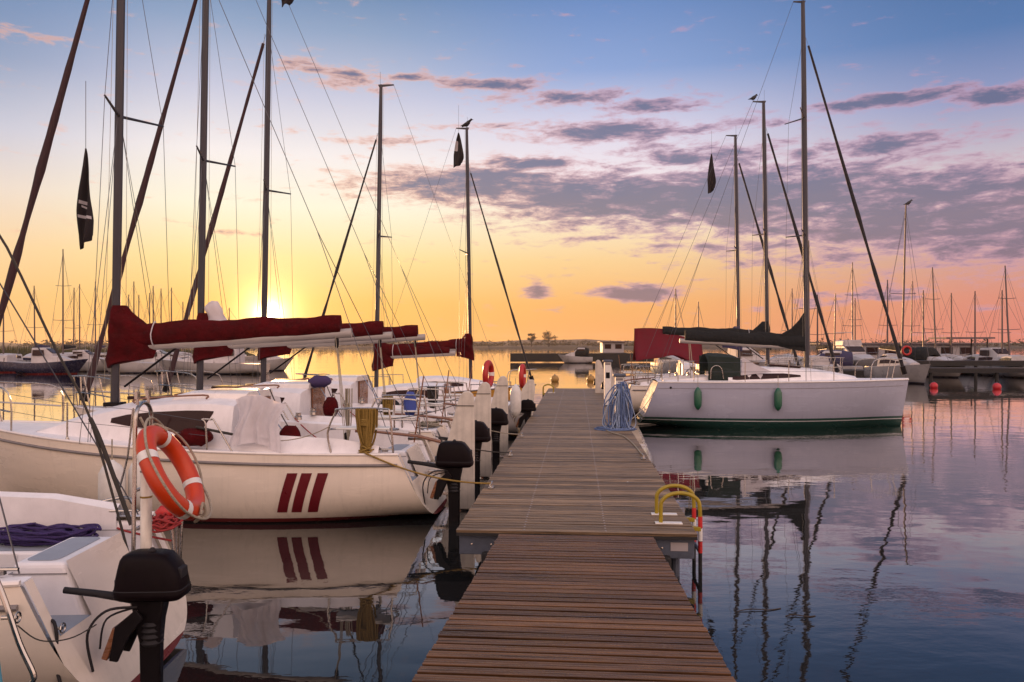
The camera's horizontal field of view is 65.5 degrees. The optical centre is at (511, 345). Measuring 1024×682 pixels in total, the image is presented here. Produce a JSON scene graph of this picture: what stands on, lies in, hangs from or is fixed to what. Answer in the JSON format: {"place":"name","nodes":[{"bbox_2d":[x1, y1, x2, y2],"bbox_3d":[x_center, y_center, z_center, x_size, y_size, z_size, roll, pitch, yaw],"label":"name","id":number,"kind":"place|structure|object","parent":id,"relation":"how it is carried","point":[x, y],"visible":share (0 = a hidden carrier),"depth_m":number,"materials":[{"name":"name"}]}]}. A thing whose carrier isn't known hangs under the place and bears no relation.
{"place":"outdoors","nodes":[
{"label":"outdoors","id":0,"kind":"place"},
{"bbox_2d":[11,349,254,355],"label":"reed bank","id":1,"kind":"structure","parent":0,"point":[248,354],"depth_m":174.65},
{"bbox_2d":[0,344,193,356],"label":"reeds","id":2,"kind":"object","parent":1,"relation":"on","point":[13,350],"visible":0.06,"depth_m":151.18,"materials":[{"name":"plant"}]},
{"bbox_2d":[128,461,139,510],"bbox_3d":[-4.554,1.575,9.750,0.265,0.910,0.265,0,0,0],"label":"fender","id":3,"kind":"object","parent":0,"point":[130,486],"visible":0.2,"depth_m":9.64,"materials":[{"name":"white plastic"}]},
{"bbox_2d":[417,420,442,427],"bbox_3d":[-1.476,1.401,14.221,0.417,0.129,0.409,0,0,-42],"label":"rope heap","id":4,"kind":"object","parent":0,"point":[431,424],"visible":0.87,"depth_m":14.10,"materials":[{"name":"fabric"}]},
{"bbox_2d":[0,345,1022,347],"bbox_3d":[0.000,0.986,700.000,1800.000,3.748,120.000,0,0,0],"label":"shore","id":5,"kind":"structure","parent":0,"point":[546,346],"depth_m":657.75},
{"bbox_2d":[9,338,1023,346],"bbox_3d":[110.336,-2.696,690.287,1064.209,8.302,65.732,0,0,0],"label":"wood","id":6,"kind":"object","parent":5,"relation":"on","point":[476,344],"visible":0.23,"depth_m":679.37,"materials":[{"name":"green plant"}]},
{"bbox_2d":[542,330,557,346],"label":"tree","id":7,"kind":"object","parent":5,"relation":"on","point":[548,338],"visible":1,"depth_m":559.82,"materials":[{"name":"plant"}]},
{"bbox_2d":[0,348,1023,681],"bbox_3d":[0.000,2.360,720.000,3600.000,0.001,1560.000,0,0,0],"label":"water","id":8,"kind":"structure","parent":0,"point":[886,552],"depth_m":8.95,"materials":[{"name":"blue liquid"}]},
{"bbox_2d":[0,354,30,372],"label":"motorboat","id":9,"kind":"object","parent":8,"relation":"on","point":[7,362],"visible":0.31,"depth_m":69.19,"materials":[{"name":"blue metal"}]},
{"bbox_2d":[1,306,30,361],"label":"sailboat","id":10,"kind":"object","parent":8,"relation":"on","point":[19,357],"visible":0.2,"depth_m":72.50,"materials":[{"name":"metal"}]},
{"bbox_2d":[18,286,49,359],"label":"sailboat","id":11,"kind":"object","parent":8,"relation":"on","point":[27,357],"visible":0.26,"depth_m":77.85,"materials":[{"name":"metal"}]},
{"bbox_2d":[14,347,88,373],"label":"motorboat","id":12,"kind":"object","parent":8,"relation":"on","point":[38,364],"visible":0.89,"depth_m":65.26,"materials":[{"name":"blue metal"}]},
{"bbox_2d":[49,249,77,359],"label":"sailboat","id":13,"kind":"object","parent":8,"relation":"on","point":[67,347],"visible":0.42,"depth_m":69.98,"materials":[{"name":"metal"}]},
{"bbox_2d":[57,288,89,353],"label":"sailboat","id":14,"kind":"object","parent":8,"relation":"on","point":[73,297],"visible":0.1,"depth_m":80.03,"materials":[{"name":"metal"}]},
{"bbox_2d":[49,284,106,352],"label":"sailboat","id":15,"kind":"object","parent":8,"relation":"on","point":[79,319],"visible":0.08,"depth_m":83.94,"materials":[{"name":"metal"}]},
{"bbox_2d":[72,350,107,371],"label":"motorboat","id":16,"kind":"object","parent":8,"relation":"on","point":[100,365],"visible":0.27,"depth_m":71.41,"materials":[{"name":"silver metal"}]},
{"bbox_2d":[84,289,106,352],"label":"sailboat","id":17,"kind":"object","parent":8,"relation":"on","point":[103,346],"visible":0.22,"depth_m":81.96,"materials":[{"name":"metal"}]},
{"bbox_2d":[0,283,191,681],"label":"sailboat","id":18,"kind":"object","parent":8,"relation":"on","point":[105,605],"visible":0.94,"depth_m":5.26,"materials":[{"name":"white plastic"}]},
{"bbox_2d":[0,522,101,545],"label":"rope heap","id":19,"kind":"object","parent":18,"relation":"on","point":[32,534],"visible":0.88,"depth_m":6.33,"materials":[{"name":"fabric"}]},
{"bbox_2d":[0,235,128,550],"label":"rope","id":20,"kind":"object","parent":18,"relation":"attached to","point":[69,375],"visible":0.94,"depth_m":6.19,"materials":[{"name":"fabric"}]},
{"bbox_2d":[88,417,131,525],"bbox_3d":[-3.123,0.980,6.199,0.351,0.844,0.032,0,0,0],"label":"rope","id":21,"kind":"object","parent":18,"relation":"attached to","point":[111,470],"visible":0.98,"depth_m":6.19,"materials":[{"name":"fabric"}]},
{"bbox_2d":[98,439,125,508],"bbox_3d":[-4.821,1.615,9.600,0.306,0.970,0.306,0,0,0],"label":"fender","id":22,"kind":"object","parent":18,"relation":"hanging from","point":[104,489],"visible":0.42,"depth_m":9.49,"materials":[{"name":"white plastic"}]},
{"bbox_2d":[116,527,171,541],"bbox_3d":[-3.075,1.506,6.528,0.879,0.106,0.043,0,0,30],"label":"rope","id":23,"kind":"object","parent":18,"relation":"attached to","point":[154,537],"visible":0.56,"depth_m":6.42,"materials":[{"name":"fabric"}]},
{"bbox_2d":[155,505,172,518],"bbox_3d":[-2.821,1.360,6.500,0.160,0.120,0.120,0,0,0],"label":"bundle","id":24,"kind":"object","parent":18,"relation":"on","point":[161,509],"visible":0.4,"depth_m":6.45,"materials":[{"name":"fabric"}]},
{"bbox_2d":[152,512,182,532],"bbox_3d":[-2.779,1.409,6.356,0.290,0.124,0.291,0,0,0],"label":"rope heap","id":25,"kind":"object","parent":18,"relation":"on","point":[167,522],"visible":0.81,"depth_m":6.28,"materials":[{"name":"fabric"}]},
{"bbox_2d":[136,417,211,522],"bbox_3d":[-2.297,0.837,5.365,0.484,0.721,0.783,0,0,0],"label":"lifebuoy","id":26,"kind":"object","parent":18,"relation":"hanging from","point":[151,438],"visible":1,"depth_m":5.26,"materials":[{"name":"orange plastic"}]},
{"bbox_2d":[99,353,163,372],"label":"motorboat","id":27,"kind":"object","parent":8,"relation":"on","point":[135,367],"visible":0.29,"depth_m":67.10,"materials":[{"name":"silver metal"}]},
{"bbox_2d":[126,281,143,313],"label":"sailboat","id":28,"kind":"object","parent":8,"relation":"on","point":[133,300],"visible":0.03,"depth_m":77.96,"materials":[{"name":"metal"}]},
{"bbox_2d":[140,286,168,361],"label":"sailboat","id":29,"kind":"object","parent":8,"relation":"on","point":[153,312],"visible":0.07,"depth_m":79.97,"materials":[{"name":"metal"}]},
{"bbox_2d":[154,288,167,322],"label":"sailboat","id":30,"kind":"object","parent":8,"relation":"on","point":[161,308],"visible":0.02,"depth_m":81.99,"materials":[{"name":"metal"}]},
{"bbox_2d":[144,350,181,361],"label":"motorboat","id":31,"kind":"object","parent":8,"relation":"on","point":[157,355],"visible":0.06,"depth_m":71.29,"materials":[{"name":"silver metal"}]},
{"bbox_2d":[155,288,189,358],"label":"sailboat","id":32,"kind":"object","parent":8,"relation":"on","point":[180,356],"visible":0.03,"depth_m":83.95,"materials":[{"name":"metal"}]},
{"bbox_2d":[172,302,192,356],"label":"sailboat","id":33,"kind":"object","parent":8,"relation":"on","point":[183,352],"visible":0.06,"depth_m":89.96,"materials":[{"name":"metal"}]},
{"bbox_2d":[156,348,269,373],"bbox_3d":[-25.051,1.393,66.000,9.158,2.434,3.240,0,0,0],"label":"motorboat","id":34,"kind":"object","parent":8,"relation":"on","point":[216,364],"visible":0.45,"depth_m":64.75,"materials":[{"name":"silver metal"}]},
{"bbox_2d":[0,0,474,522],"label":"sailboat","id":35,"kind":"object","parent":8,"relation":"on","point":[331,473],"visible":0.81,"depth_m":11.01,"materials":[{"name":"white plastic"}]},
{"bbox_2d":[76,81,93,249],"bbox_3d":[-5.683,-2.404,10.620,0.205,2.244,0.143,0,0,0],"label":"pennant","id":36,"kind":"object","parent":35,"relation":"hanging from","point":[85,218],"visible":1,"depth_m":10.62,"materials":[{"name":"fabric"}]},
{"bbox_2d":[174,428,213,446],"bbox_3d":[-4.227,1.220,10.579,0.500,0.240,0.200,0,0,0],"label":"bag","id":37,"kind":"object","parent":35,"relation":"on","point":[189,438],"visible":0.83,"depth_m":10.50,"materials":[{"name":"red fabric"}]},
{"bbox_2d":[195,426,232,434],"bbox_3d":[-3.655,1.170,10.530,1.058,0.215,0.041,0,0,1],"label":"strap","id":38,"kind":"object","parent":35,"relation":"attached to","point":[214,430],"visible":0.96,"depth_m":10.52,"materials":[{"name":"fabric"}]},
{"bbox_2d":[228,395,286,452],"bbox_3d":[-3.362,1.029,10.532,0.751,0.738,0.345,0,0,5],"label":"cloth","id":39,"kind":"object","parent":35,"relation":"on","point":[259,417],"visible":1,"depth_m":10.54,"materials":[{"name":"fabric"}]},
{"bbox_2d":[279,425,300,436],"bbox_3d":[-3.007,1.260,10.781,0.300,0.360,0.120,0,7,-17],"label":"cushion","id":40,"kind":"object","parent":35,"relation":"on","point":[288,430],"visible":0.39,"depth_m":10.73,"materials":[{"name":"red fabric"}]},
{"bbox_2d":[281,426,329,440],"bbox_3d":[-2.755,1.160,10.464,0.755,0.213,0.013,0,0,8],"label":"rope","id":41,"kind":"object","parent":35,"relation":"attached to","point":[307,435],"visible":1,"depth_m":10.45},
{"bbox_2d":[345,388,352,439],"bbox_3d":[-2.316,1.045,11.256,0.109,0.871,0.136,0,0,0],"label":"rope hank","id":42,"kind":"object","parent":35,"relation":"hanging from","point":[347,418],"visible":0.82,"depth_m":11.23,"materials":[{"name":"fabric"}]},
{"bbox_2d":[358,445,373,452],"bbox_3d":[-1.929,1.368,10.498,0.220,0.126,0.202,0,0,32],"label":"rope knot","id":43,"kind":"object","parent":35,"relation":"on","point":[363,449],"visible":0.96,"depth_m":10.42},
{"bbox_2d":[355,408,377,450],"bbox_3d":[-1.920,1.116,10.496,0.295,0.574,0.152,0,0,0],"label":"rope hank","id":44,"kind":"object","parent":35,"relation":"hanging from","point":[366,421],"visible":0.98,"depth_m":10.46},
{"bbox_2d":[364,452,489,483],"bbox_3d":[-1.101,1.600,10.386,1.656,0.423,0.023,0,0,0],"label":"mooring rope","id":45,"kind":"object","parent":35,"relation":"attached to","point":[426,474],"visible":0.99,"depth_m":10.38,"materials":[{"name":"fabric"}]},
{"bbox_2d":[225,308,257,360],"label":"sailboat","id":46,"kind":"object","parent":8,"relation":"on","point":[251,358],"visible":0.08,"depth_m":90.01,"materials":[{"name":"metal"}]},
{"bbox_2d":[245,356,293,370],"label":"motorboat","id":47,"kind":"object","parent":8,"relation":"on","point":[275,361],"visible":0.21,"depth_m":73.45,"materials":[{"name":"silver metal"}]},
{"bbox_2d":[72,0,490,484],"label":"sailboat","id":48,"kind":"object","parent":8,"relation":"on","point":[305,399],"visible":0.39,"depth_m":14.49,"materials":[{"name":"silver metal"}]},
{"bbox_2d":[204,301,226,320],"bbox_3d":[-5.316,-0.485,14.571,0.777,0.620,0.458,7,1,5],"label":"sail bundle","id":49,"kind":"object","parent":48,"relation":"attached to","point":[214,310],"visible":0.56,"depth_m":14.50,"materials":[{"name":"fabric"}]},
{"bbox_2d":[308,375,331,387],"bbox_3d":[-3.406,0.640,14.108,0.400,0.220,0.260,0,0,0],"label":"bag","id":50,"kind":"object","parent":48,"relation":"on","point":[319,381],"visible":0.98,"depth_m":14.00,"materials":[{"name":"fabric"}]},
{"bbox_2d":[323,397,338,415],"bbox_3d":[-3.133,1.080,13.764,0.260,0.380,0.160,0,0,0],"label":"bag","id":51,"kind":"object","parent":48,"relation":"on","point":[330,405],"visible":0.78,"depth_m":13.70,"materials":[{"name":"red fabric"}]},
{"bbox_2d":[382,396,392,414],"bbox_3d":[-2.105,1.125,13.479,0.175,0.531,0.140,0,0,-19],"label":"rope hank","id":52,"kind":"object","parent":48,"relation":"hanging from","point":[387,403],"visible":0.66,"depth_m":13.44,"materials":[{"name":"fabric"}]},
{"bbox_2d":[404,391,416,414],"bbox_3d":[-1.722,1.000,13.469,0.220,0.440,0.140,0,0,0],"label":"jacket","id":53,"kind":"object","parent":48,"relation":"on","point":[410,405],"visible":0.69,"depth_m":13.41,"materials":[{"name":"blue fabric"}]},
{"bbox_2d":[433,435,509,452],"bbox_3d":[-0.778,1.611,13.412,1.506,0.418,0.019,0,0,-1],"label":"mooring rope","id":54,"kind":"object","parent":48,"relation":"attached to","point":[476,449],"visible":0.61,"depth_m":13.41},
{"bbox_2d":[155,0,508,460],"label":"sailboat","id":55,"kind":"object","parent":8,"relation":"on","point":[360,385],"visible":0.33,"depth_m":17.33,"materials":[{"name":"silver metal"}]},
{"bbox_2d":[427,387,438,408],"bbox_3d":[-1.617,1.080,16.233,0.230,0.482,0.144,0,0,-15],"label":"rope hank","id":56,"kind":"object","parent":55,"relation":"hanging from","point":[430,395],"visible":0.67,"depth_m":16.20,"materials":[{"name":"fabric"}]},
{"bbox_2d":[482,360,493,385],"bbox_3d":[-0.563,0.689,19.002,0.141,0.690,0.694,0,0,14],"label":"lifebuoy","id":57,"kind":"object","parent":55,"relation":"hanging from","point":[488,372],"visible":0.88,"depth_m":18.86,"materials":[{"name":"red plastic"}]},
{"bbox_2d":[295,84,535,434],"bbox_3d":[-2.613,-2.330,21.430,6.593,10.120,2.244,0,0,5],"label":"sailboat","id":58,"kind":"object","parent":8,"relation":"on","point":[390,353],"visible":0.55,"depth_m":21.40,"materials":[{"name":"white plastic"}]},
{"bbox_2d":[510,378,520,417],"bbox_3d":[0.093,1.335,20.257,0.286,1.000,0.286,0,0,0],"label":"fender","id":59,"kind":"object","parent":58,"relation":"hanging from","point":[515,400],"visible":1,"depth_m":20.15,"materials":[{"name":"white plastic"}]},
{"bbox_2d":[519,364,525,387],"bbox_3d":[0.293,0.854,22.202,0.141,0.690,0.694,0,0,8],"label":"lifebuoy","id":60,"kind":"object","parent":58,"relation":"hanging from","point":[522,375],"visible":0.95,"depth_m":21.95,"materials":[{"name":"red plastic"}]},
{"bbox_2d":[369,127,535,400],"bbox_3d":[-2.090,-2.415,26.163,5.839,10.150,2.244,0,0,5],"label":"sailboat","id":61,"kind":"object","parent":8,"relation":"on","point":[462,347],"visible":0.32,"depth_m":26.05,"materials":[{"name":"white plastic"}]},
{"bbox_2d":[453,105,463,167],"bbox_3d":[-1.764,-6.895,26.299,0.343,2.056,0.143,0,0,0],"label":"pennant","id":62,"kind":"object","parent":61,"relation":"hanging from","point":[458,155],"visible":1,"depth_m":26.30,"materials":[{"name":"fabric"}]},
{"bbox_2d":[558,347,592,362],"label":"motorboat","id":63,"kind":"object","parent":8,"relation":"on","point":[579,355],"visible":0.93,"depth_m":105.31,"materials":[{"name":"plastic"}]},
{"bbox_2d":[456,388,697,576],"bbox_3d":[1.716,2.608,21.271,2.412,1.504,26.730,0,0,5],"label":"pontoon","id":64,"kind":"object","parent":8,"relation":"on","point":[566,468],"visible":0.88,"depth_m":10.34,"materials":[{"name":"brown wood"}]},
{"bbox_2d":[412,534,735,681],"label":"gangway","id":65,"kind":"object","parent":64,"relation":"on","point":[551,608],"visible":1,"depth_m":4.78,"materials":[{"name":"brown wood"}]},
{"bbox_2d":[603,360,612,405],"bbox_3d":[2.935,1.153,24.418,0.300,1.415,0.260,0,0,5],"label":"service pedestal","id":66,"kind":"object","parent":64,"relation":"on","point":[607,375],"visible":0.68,"depth_m":24.34,"materials":[{"name":"white plastic"}]},
{"bbox_2d":[594,381,636,430],"bbox_3d":[2.284,1.335,17.568,0.944,1.062,0.645,0,0,5],"label":"rope bundle","id":67,"kind":"object","parent":64,"relation":"on","point":[621,409],"visible":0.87,"depth_m":17.57,"materials":[{"name":"fabric"}]},
{"bbox_2d":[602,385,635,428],"bbox_3d":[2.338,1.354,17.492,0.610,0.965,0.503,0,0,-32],"label":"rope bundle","id":68,"kind":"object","parent":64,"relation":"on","point":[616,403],"visible":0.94,"depth_m":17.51,"materials":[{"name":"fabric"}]},
{"bbox_2d":[613,374,625,408],"bbox_3d":[2.444,1.252,18.137,0.290,1.215,0.250,0,0,5],"label":"service pedestal","id":69,"kind":"object","parent":64,"relation":"on","point":[619,377],"visible":0.34,"depth_m":18.05,"materials":[{"name":"white plastic"}]},
{"bbox_2d":[651,484,702,572],"bbox_3d":[1.758,2.240,8.531,0.488,1.440,0.530,0,0,5],"label":"swimming ladder","id":70,"kind":"object","parent":64,"relation":"attached to","point":[692,519],"visible":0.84,"depth_m":8.31,"materials":[{"name":"metal"}]},
{"bbox_2d":[510,353,653,361],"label":"jetty","id":71,"kind":"object","parent":8,"relation":"on","point":[552,357],"visible":0.67,"depth_m":110.50,"materials":[{"name":"wood"}]},
{"bbox_2d":[597,341,626,352],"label":"houseboat","id":72,"kind":"object","parent":8,"relation":"on","point":[611,346],"visible":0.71,"depth_m":116.40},
{"bbox_2d":[650,288,683,373],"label":"sailboat","id":73,"kind":"object","parent":8,"relation":"on","point":[665,369],"visible":0.49,"depth_m":61.73,"materials":[{"name":"metal"}]},
{"bbox_2d":[593,135,803,392],"bbox_3d":[7.249,-2.874,30.916,8.124,11.266,2.640,0,0,5],"label":"sailboat","id":74,"kind":"object","parent":8,"relation":"on","point":[598,379],"visible":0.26,"depth_m":30.75,"materials":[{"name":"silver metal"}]},
{"bbox_2d":[707,131,715,193],"bbox_3d":[7.767,-7.123,30.999,0.324,2.475,0.144,0,0,0],"label":"pennant","id":75,"kind":"object","parent":74,"relation":"hanging from","point":[711,180],"visible":1,"depth_m":31.00,"materials":[{"name":"fabric"}]},
{"bbox_2d":[601,101,844,413],"bbox_3d":[7.267,-3.024,27.610,8.281,11.588,2.691,0,0,5],"label":"sailboat","id":76,"kind":"object","parent":8,"relation":"on","point":[650,343],"visible":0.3,"depth_m":27.45,"materials":[{"name":"metal"}]},
{"bbox_2d":[727,348,793,361],"bbox_3d":[19.499,1.393,64.004,7.137,2.433,2.520,0,0,-11],"label":"motorboat","id":77,"kind":"object","parent":8,"relation":"on","point":[748,355],"visible":0.18,"depth_m":63.10,"materials":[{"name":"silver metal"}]},
{"bbox_2d":[743,353,792,365],"bbox_3d":[20.426,1.596,60.000,6.127,2.028,2.160,0,0,0],"label":"motorboat","id":78,"kind":"object","parent":8,"relation":"on","point":[782,361],"visible":0.22,"depth_m":59.32,"materials":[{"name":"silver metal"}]},
{"bbox_2d":[637,0,908,428],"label":"sailboat","id":79,"kind":"object","parent":8,"relation":"on","point":[737,393],"visible":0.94,"depth_m":22.83,"materials":[{"name":"white plastic"}]},
{"bbox_2d":[694,387,701,409],"bbox_3d":[5.240,1.328,22.452,0.214,0.980,0.214,0,0,0],"label":"fender","id":80,"kind":"object","parent":79,"relation":"hanging from","point":[697,398],"visible":1,"depth_m":22.37,"materials":[{"name":"green plastic"}]},
{"bbox_2d":[774,388,781,410],"bbox_3d":[7.401,1.328,22.155,0.214,0.980,0.214,0,0,0],"label":"fender","id":81,"kind":"object","parent":79,"relation":"hanging from","point":[778,399],"visible":1,"depth_m":22.08,"materials":[{"name":"green plastic"}]},
{"bbox_2d":[774,288,802,360],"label":"sailboat","id":82,"kind":"object","parent":8,"relation":"on","point":[791,298],"visible":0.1,"depth_m":65.99,"materials":[{"name":"metal"}]},
{"bbox_2d":[788,245,842,373],"bbox_3d":[21.627,-2.544,57.870,2.101,10.208,6.576,0,0,-9],"label":"sailboat","id":83,"kind":"object","parent":8,"relation":"on","point":[819,363],"visible":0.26,"depth_m":56.63,"materials":[{"name":"metal"}]},
{"bbox_2d":[771,350,862,368],"bbox_3d":[23.627,1.469,62.005,6.632,2.283,2.340,0,0,18],"label":"motorboat","id":84,"kind":"object","parent":8,"relation":"on","point":[848,359],"visible":0.31,"depth_m":60.67,"materials":[{"name":"white plastic"}]},
{"bbox_2d":[803,295,839,365],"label":"sailboat","id":85,"kind":"object","parent":8,"relation":"on","point":[821,347],"visible":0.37,"depth_m":63.81,"materials":[{"name":"metal"}]},
{"bbox_2d":[819,293,853,363],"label":"sailboat","id":86,"kind":"object","parent":8,"relation":"on","point":[834,333],"visible":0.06,"depth_m":65.79,"materials":[{"name":"metal"}]},
{"bbox_2d":[843,369,864,377],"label":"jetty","id":87,"kind":"object","parent":8,"relation":"on","point":[857,374],"visible":0.16,"depth_m":56.00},
{"bbox_2d":[841,262,867,353],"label":"sailboat","id":88,"kind":"object","parent":8,"relation":"on","point":[852,304],"visible":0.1,"depth_m":69.95,"materials":[{"name":"metal"}]},
{"bbox_2d":[835,332,878,368],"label":"motorboat","id":89,"kind":"object","parent":8,"relation":"on","point":[856,348],"visible":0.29,"depth_m":65.96,"materials":[{"name":"silver metal"}]},
{"bbox_2d":[840,298,876,353],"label":"sailboat","id":90,"kind":"object","parent":8,"relation":"on","point":[855,308],"visible":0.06,"depth_m":73.99,"materials":[{"name":"metal"}]},
{"bbox_2d":[875,280,900,357],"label":"sailboat","id":91,"kind":"object","parent":8,"relation":"on","point":[889,354],"visible":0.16,"depth_m":71.94,"materials":[{"name":"metal"}]},
{"bbox_2d":[864,205,930,383],"bbox_3d":[24.935,-3.177,51.140,2.236,11.473,7.000,0,0,-2],"label":"sailboat","id":92,"kind":"object","parent":8,"relation":"on","point":[917,372],"visible":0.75,"depth_m":50.61,"materials":[{"name":"metal"}]},
{"bbox_2d":[810,343,985,357],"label":"houseboat","id":93,"kind":"object","parent":8,"relation":"on","point":[940,348],"visible":0.2,"depth_m":74.40,"materials":[{"name":"white"}]},
{"bbox_2d":[897,281,928,347],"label":"sailboat","id":94,"kind":"object","parent":8,"relation":"on","point":[912,289],"visible":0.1,"depth_m":73.84,"materials":[{"name":"metal"}]},
{"bbox_2d":[904,290,948,360],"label":"sailboat","id":95,"kind":"object","parent":8,"relation":"on","point":[922,323],"visible":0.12,"depth_m":62.01,"materials":[{"name":"metal"}]},
{"bbox_2d":[903,347,966,377],"bbox_3d":[31.850,1.353,59.987,2.160,2.514,6.127,0,0,-18],"label":"motorboat","id":96,"kind":"object","parent":8,"relation":"on","point":[919,353],"visible":0.31,"depth_m":60.02,"materials":[{"name":"plastic"}]},
{"bbox_2d":[914,267,963,358],"bbox_3d":[34.093,-1.886,64.136,2.196,8.892,6.875,0,0,-7],"label":"sailboat","id":97,"kind":"object","parent":8,"relation":"on","point":[933,281],"visible":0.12,"depth_m":64.28,"materials":[{"name":"metal"}]},
{"bbox_2d":[931,293,977,373],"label":"sailboat","id":98,"kind":"object","parent":8,"relation":"on","point":[951,356],"visible":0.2,"depth_m":67.94,"materials":[{"name":"metal"}]},
{"bbox_2d":[928,337,994,354],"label":"canopy shelter","id":99,"kind":"object","parent":8,"relation":"in","point":[987,338],"visible":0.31,"depth_m":68.50,"materials":[{"name":"white"}]},
{"bbox_2d":[914,360,1023,377],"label":"jetty","id":100,"kind":"object","parent":8,"relation":"on","point":[975,363],"visible":0.84,"depth_m":57.00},
{"bbox_2d":[955,291,993,359],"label":"sailboat","id":101,"kind":"object","parent":8,"relation":"on","point":[973,356],"visible":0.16,"depth_m":65.95,"materials":[{"name":"metal"}]},
{"bbox_2d":[928,367,1023,383],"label":"jetty","id":102,"kind":"object","parent":8,"relation":"in","point":[995,370],"visible":0.84,"depth_m":48.00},
{"bbox_2d":[962,290,1021,375],"bbox_3d":[38.134,-0.866,62.156,2.512,6.852,7.864,0,0,-7],"label":"sailboat","id":103,"kind":"object","parent":8,"relation":"on","point":[978,357],"visible":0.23,"depth_m":62.08,"materials":[{"name":"metal"}]},
{"bbox_2d":[979,348,1023,359],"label":"motorboat","id":104,"kind":"object","parent":8,"relation":"on","point":[993,353],"visible":0.25,"depth_m":62.28,"materials":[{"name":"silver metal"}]},
{"bbox_2d":[987,266,1023,377],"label":"sailboat","id":105,"kind":"object","parent":8,"relation":"on","point":[1015,357],"visible":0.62,"depth_m":60.02,"materials":[{"name":"metal"}]},
{"bbox_2d":[0,339,1023,346],"bbox_3d":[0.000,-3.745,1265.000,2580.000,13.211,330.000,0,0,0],"label":"hills","id":106,"kind":"structure","parent":0,"point":[575,341],"depth_m":1168.96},
{"bbox_2d":[0,0,1023,343],"label":"sky","id":107,"kind":"structure","parent":0,"point":[592,124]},
{"bbox_2d":[901,345,911,355],"bbox_3d":[23.046,0.307,46.500,0.610,0.610,0.130,0,0,0],"label":"lifebuoy","id":108,"kind":"object","parent":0,"point":[904,347],"visible":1,"depth_m":46.45,"materials":[{"name":"plastic"}]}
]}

